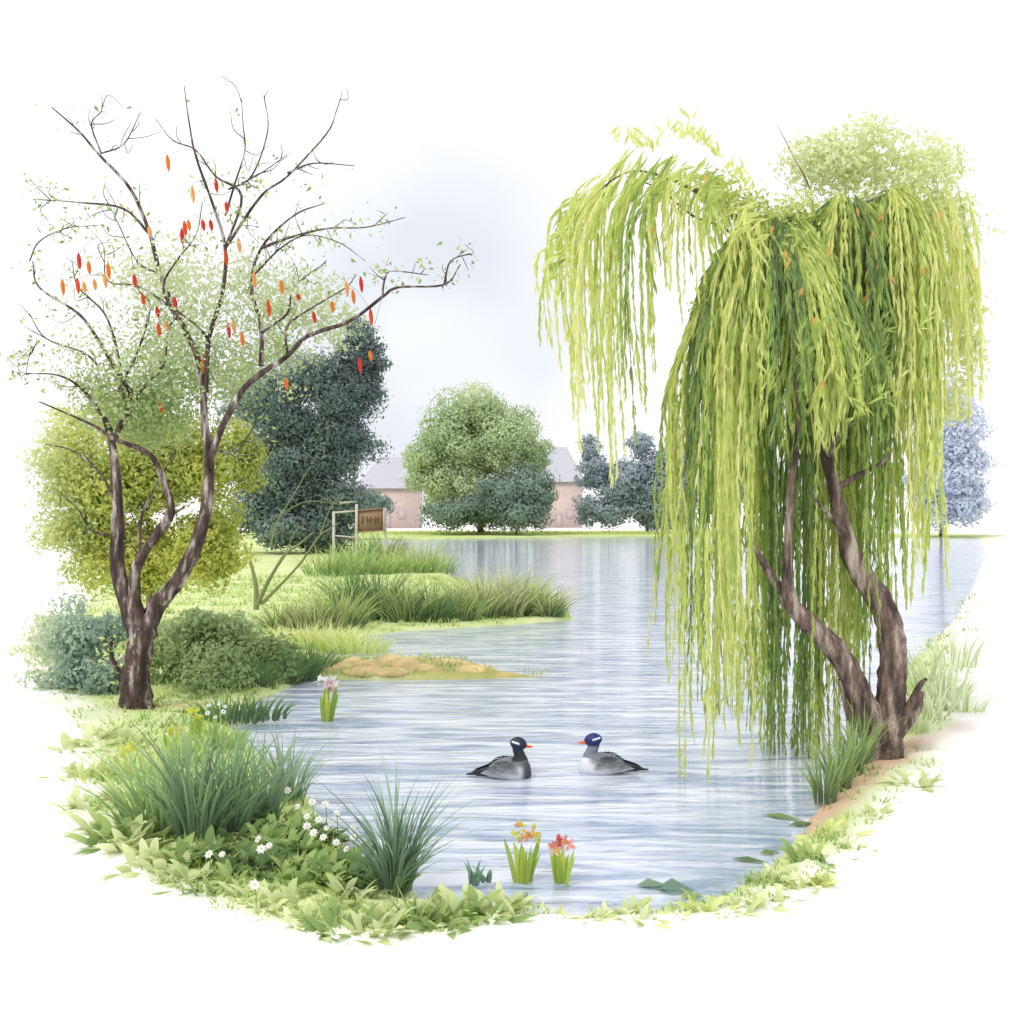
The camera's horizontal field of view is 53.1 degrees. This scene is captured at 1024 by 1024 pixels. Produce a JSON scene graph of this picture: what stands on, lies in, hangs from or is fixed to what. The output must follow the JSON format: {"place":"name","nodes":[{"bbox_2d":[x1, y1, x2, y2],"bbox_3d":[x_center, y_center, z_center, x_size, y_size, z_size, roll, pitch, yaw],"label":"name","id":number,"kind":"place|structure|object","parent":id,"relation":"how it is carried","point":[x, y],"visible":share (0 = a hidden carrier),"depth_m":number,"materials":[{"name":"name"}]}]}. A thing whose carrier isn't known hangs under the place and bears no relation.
{"place":"outdoors","nodes":[
{"label":"outdoors","id":0,"kind":"place"},
{"bbox_2d":[0,513,1023,1023],"bbox_3d":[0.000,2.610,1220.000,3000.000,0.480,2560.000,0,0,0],"label":"ground","id":1,"kind":"structure","parent":0,"point":[916,917],"depth_m":5.99,"materials":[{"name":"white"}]},
{"bbox_2d":[14,590,125,695],"bbox_3d":[-5.951,1.820,14.023,2.350,1.564,1.171,0,0,21],"label":"blue green shrub","id":2,"kind":"object","parent":1,"relation":"on","point":[70,673],"visible":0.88,"depth_m":13.80,"materials":[{"name":"green plant"}]},
{"bbox_2d":[113,740,136,771],"bbox_3d":[-3.593,2.316,9.513,0.220,0.408,0.136,0,0,0],"label":"iris plant","id":3,"kind":"object","parent":1,"relation":"on","point":[124,753],"visible":0.32,"depth_m":9.52,"materials":[{"name":"yellow plant"}]},
{"bbox_2d":[15,396,272,605],"bbox_3d":[-7.273,0.142,20.022,5.065,4.936,2.863,0,0,0],"label":"yellow green bush","id":4,"kind":"object","parent":1,"relation":"on","point":[139,479],"visible":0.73,"depth_m":19.54,"materials":[{"name":"green plant"}]},
{"bbox_2d":[163,723,184,748],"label":"iris plant","id":5,"kind":"object","parent":1,"relation":"on","point":[170,731],"visible":0.45,"depth_m":10.43,"materials":[{"name":"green plant"}]},
{"bbox_2d":[185,705,203,736],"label":"iris plant","id":6,"kind":"object","parent":1,"relation":"on","point":[199,725],"visible":0.53,"depth_m":11.00,"materials":[{"name":"green plant"}]},
{"bbox_2d":[205,703,226,726],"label":"white blossoms","id":7,"kind":"object","parent":1,"relation":"on","point":[223,711],"visible":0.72,"depth_m":11.30,"materials":[{"name":"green plant"}]},
{"bbox_2d":[126,606,306,699],"bbox_3d":[-4.083,1.973,14.572,2.212,1.258,2.376,0,0,44],"label":"green shrub","id":8,"kind":"object","parent":1,"relation":"on","point":[208,657],"visible":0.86,"depth_m":14.36,"materials":[{"name":"green plant"}]},
{"bbox_2d":[0,76,481,712],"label":"budding tree","id":9,"kind":"object","parent":1,"relation":"on","point":[144,404],"visible":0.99,"depth_m":12.63,"materials":[{"name":"green plant"}]},
{"bbox_2d":[37,689,507,925],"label":"foreground grass","id":10,"kind":"structure","parent":1,"relation":"on","point":[177,799],"depth_m":7.62,"materials":[{"name":"green plant"}]},
{"bbox_2d":[205,785,356,909],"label":"white daisies","id":11,"kind":"object","parent":1,"relation":"on","point":[261,849],"visible":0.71,"depth_m":7.18,"materials":[{"name":"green plant"}]},
{"bbox_2d":[242,467,355,609],"bbox_3d":[-5.276,0.681,25.017,2.835,3.631,0.670,0,0,10],"label":"bare shrub","id":12,"kind":"object","parent":1,"relation":"on","point":[258,600],"visible":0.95,"depth_m":24.95,"materials":[{"name":"green plant"}]},
{"bbox_2d":[207,312,393,553],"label":"dark tree","id":13,"kind":"object","parent":1,"relation":"on","point":[330,445],"visible":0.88,"depth_m":58.74,"materials":[{"name":"green plant"}]},
{"bbox_2d":[252,481,399,551],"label":"hedge","id":14,"kind":"object","parent":1,"relation":"on","point":[264,535],"visible":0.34,"depth_m":57.78,"materials":[{"name":"green plant"}]},
{"bbox_2d":[332,501,386,561],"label":"wooden sign","id":15,"kind":"object","parent":1,"relation":"on","point":[371,520],"visible":0.93,"depth_m":41.90,"materials":[{"name":"brown wood"}]},
{"bbox_2d":[366,488,421,527],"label":"walls","id":16,"kind":"structure","parent":1,"relation":"on","point":[406,501],"depth_m":150.00,"materials":[{"name":"paint"}]},
{"bbox_2d":[355,457,411,487],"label":"roof","id":17,"kind":"structure","parent":16,"relation":"on","point":[384,473],"depth_m":151.31,"materials":[{"name":"stone"}]},
{"bbox_2d":[387,514,390,527],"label":"door","id":18,"kind":"structure","parent":16,"relation":"attached to","point":[389,521],"depth_m":149.93,"materials":[{"name":"paint"}]},
{"bbox_2d":[399,510,405,519],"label":"window","id":19,"kind":"structure","parent":16,"relation":"attached to","point":[402,514],"depth_m":149.94,"materials":[{"name":"glass"}]},
{"bbox_2d":[324,654,493,677],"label":"sandbar","id":20,"kind":"structure","parent":1,"relation":"on","point":[398,666],"depth_m":15.79,"materials":[{"name":"sand"}]},
{"bbox_2d":[237,531,599,688],"bbox_3d":[-3.887,1.546,34.895,8.679,1.907,42.225,0,0,-10],"label":"reed bed","id":21,"kind":"object","parent":1,"relation":"on","point":[371,603],"visible":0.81,"depth_m":22.51,"materials":[{"name":"green plant"}]},
{"bbox_2d":[399,378,555,533],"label":"round tree","id":22,"kind":"object","parent":1,"relation":"on","point":[456,440],"visible":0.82,"depth_m":109.86,"materials":[{"name":"green plant"}]},
{"bbox_2d":[30,719,945,949],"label":"ground cover plants","id":23,"kind":"object","parent":1,"relation":"on","point":[110,838],"visible":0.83,"depth_m":6.79,"materials":[{"name":"green plant"}]},
{"bbox_2d":[415,459,563,535],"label":"shrub","id":24,"kind":"object","parent":1,"relation":"on","point":[522,501],"visible":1,"depth_m":105.02,"materials":[{"name":"green plant"}]},
{"bbox_2d":[364,530,686,533],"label":"bank grass","id":25,"kind":"structure","parent":1,"relation":"on","point":[522,532],"depth_m":111.22,"materials":[{"name":"green plant"}]},
{"bbox_2d":[533,482,582,527],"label":"walls","id":26,"kind":"structure","parent":1,"relation":"on","point":[565,503],"depth_m":155.00,"materials":[{"name":"paint"}]},
{"bbox_2d":[556,514,562,527],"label":"door","id":27,"kind":"structure","parent":26,"relation":"attached to","point":[559,521],"depth_m":154.93,"materials":[{"name":"paint"}]},
{"bbox_2d":[567,510,573,518],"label":"window","id":28,"kind":"structure","parent":26,"relation":"attached to","point":[570,514],"depth_m":154.94,"materials":[{"name":"glass"}]},
{"bbox_2d":[569,431,784,532],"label":"hedge","id":29,"kind":"object","parent":1,"relation":"on","point":[634,489],"visible":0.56,"depth_m":116.55,"materials":[{"name":"green plant"}]},
{"bbox_2d":[531,104,1006,785],"bbox_3d":[2.683,-0.527,10.236,5.046,7.450,2.575,0,0,0],"label":"weeping willow","id":30,"kind":"object","parent":1,"relation":"on","point":[833,300],"visible":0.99,"depth_m":9.96,"materials":[{"name":"green plant"}]},
{"bbox_2d":[895,364,996,536],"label":"distant tree","id":31,"kind":"object","parent":1,"relation":"on","point":[964,458],"visible":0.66,"depth_m":98.56,"materials":[{"name":"blue plant"}]},
{"bbox_2d":[0,0,1023,512],"label":"sky","id":32,"kind":"structure","parent":0,"point":[473,119],"materials":[{"name":"white"}]},
{"bbox_2d":[535,447,581,481],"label":"roof","id":33,"kind":"structure","parent":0,"point":[563,461],"depth_m":156.29,"materials":[{"name":"stone"}]},
{"bbox_2d":[231,537,986,915],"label":"pond water","id":34,"kind":"structure","parent":0,"point":[605,677],"depth_m":11.35,"materials":[{"name":"blue liquid"}]},
{"bbox_2d":[316,674,339,721],"bbox_3d":[-2.227,2.226,12.234,0.330,0.587,0.191,0,0,0],"label":"iris plant","id":35,"kind":"object","parent":34,"relation":"on","point":[327,709],"visible":1,"depth_m":12.22,"materials":[{"name":"green plant"}]},
{"bbox_2d":[466,737,533,779],"bbox_3d":[-0.117,2.331,9.655,0.640,0.426,0.309,0,0,0],"label":"duck","id":36,"kind":"object","parent":34,"relation":"on","point":[516,766],"visible":0.98,"depth_m":9.58},
{"bbox_2d":[503,820,540,884],"bbox_3d":[0.070,2.301,6.912,0.258,0.438,0.163,0,0,0],"label":"iris plant","id":37,"kind":"object","parent":34,"relation":"on","point":[523,873],"visible":1,"depth_m":6.91,"materials":[{"name":"green plant"}]},
{"bbox_2d":[548,834,575,886],"bbox_3d":[0.334,2.342,6.889,0.196,0.356,0.132,0,0,0],"label":"iris plant","id":38,"kind":"object","parent":34,"relation":"on","point":[561,867],"visible":1,"depth_m":6.89,"materials":[{"name":"green plant"}]},
{"bbox_2d":[577,733,648,774],"bbox_3d":[0.970,2.331,9.825,0.692,0.426,0.309,0,0,0],"label":"duck","id":39,"kind":"object","parent":34,"relation":"on","point":[593,761],"visible":0.94,"depth_m":9.75},
{"bbox_2d":[518,813,811,902],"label":"floating leaves","id":40,"kind":"object","parent":34,"relation":"on","point":[671,884],"visible":0.88,"depth_m":6.84,"materials":[{"name":"green plant"}]},
{"bbox_2d":[785,624,997,804],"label":"bank grass","id":41,"kind":"structure","parent":0,"point":[847,765],"depth_m":11.20,"materials":[{"name":"green plant"}]}
]}

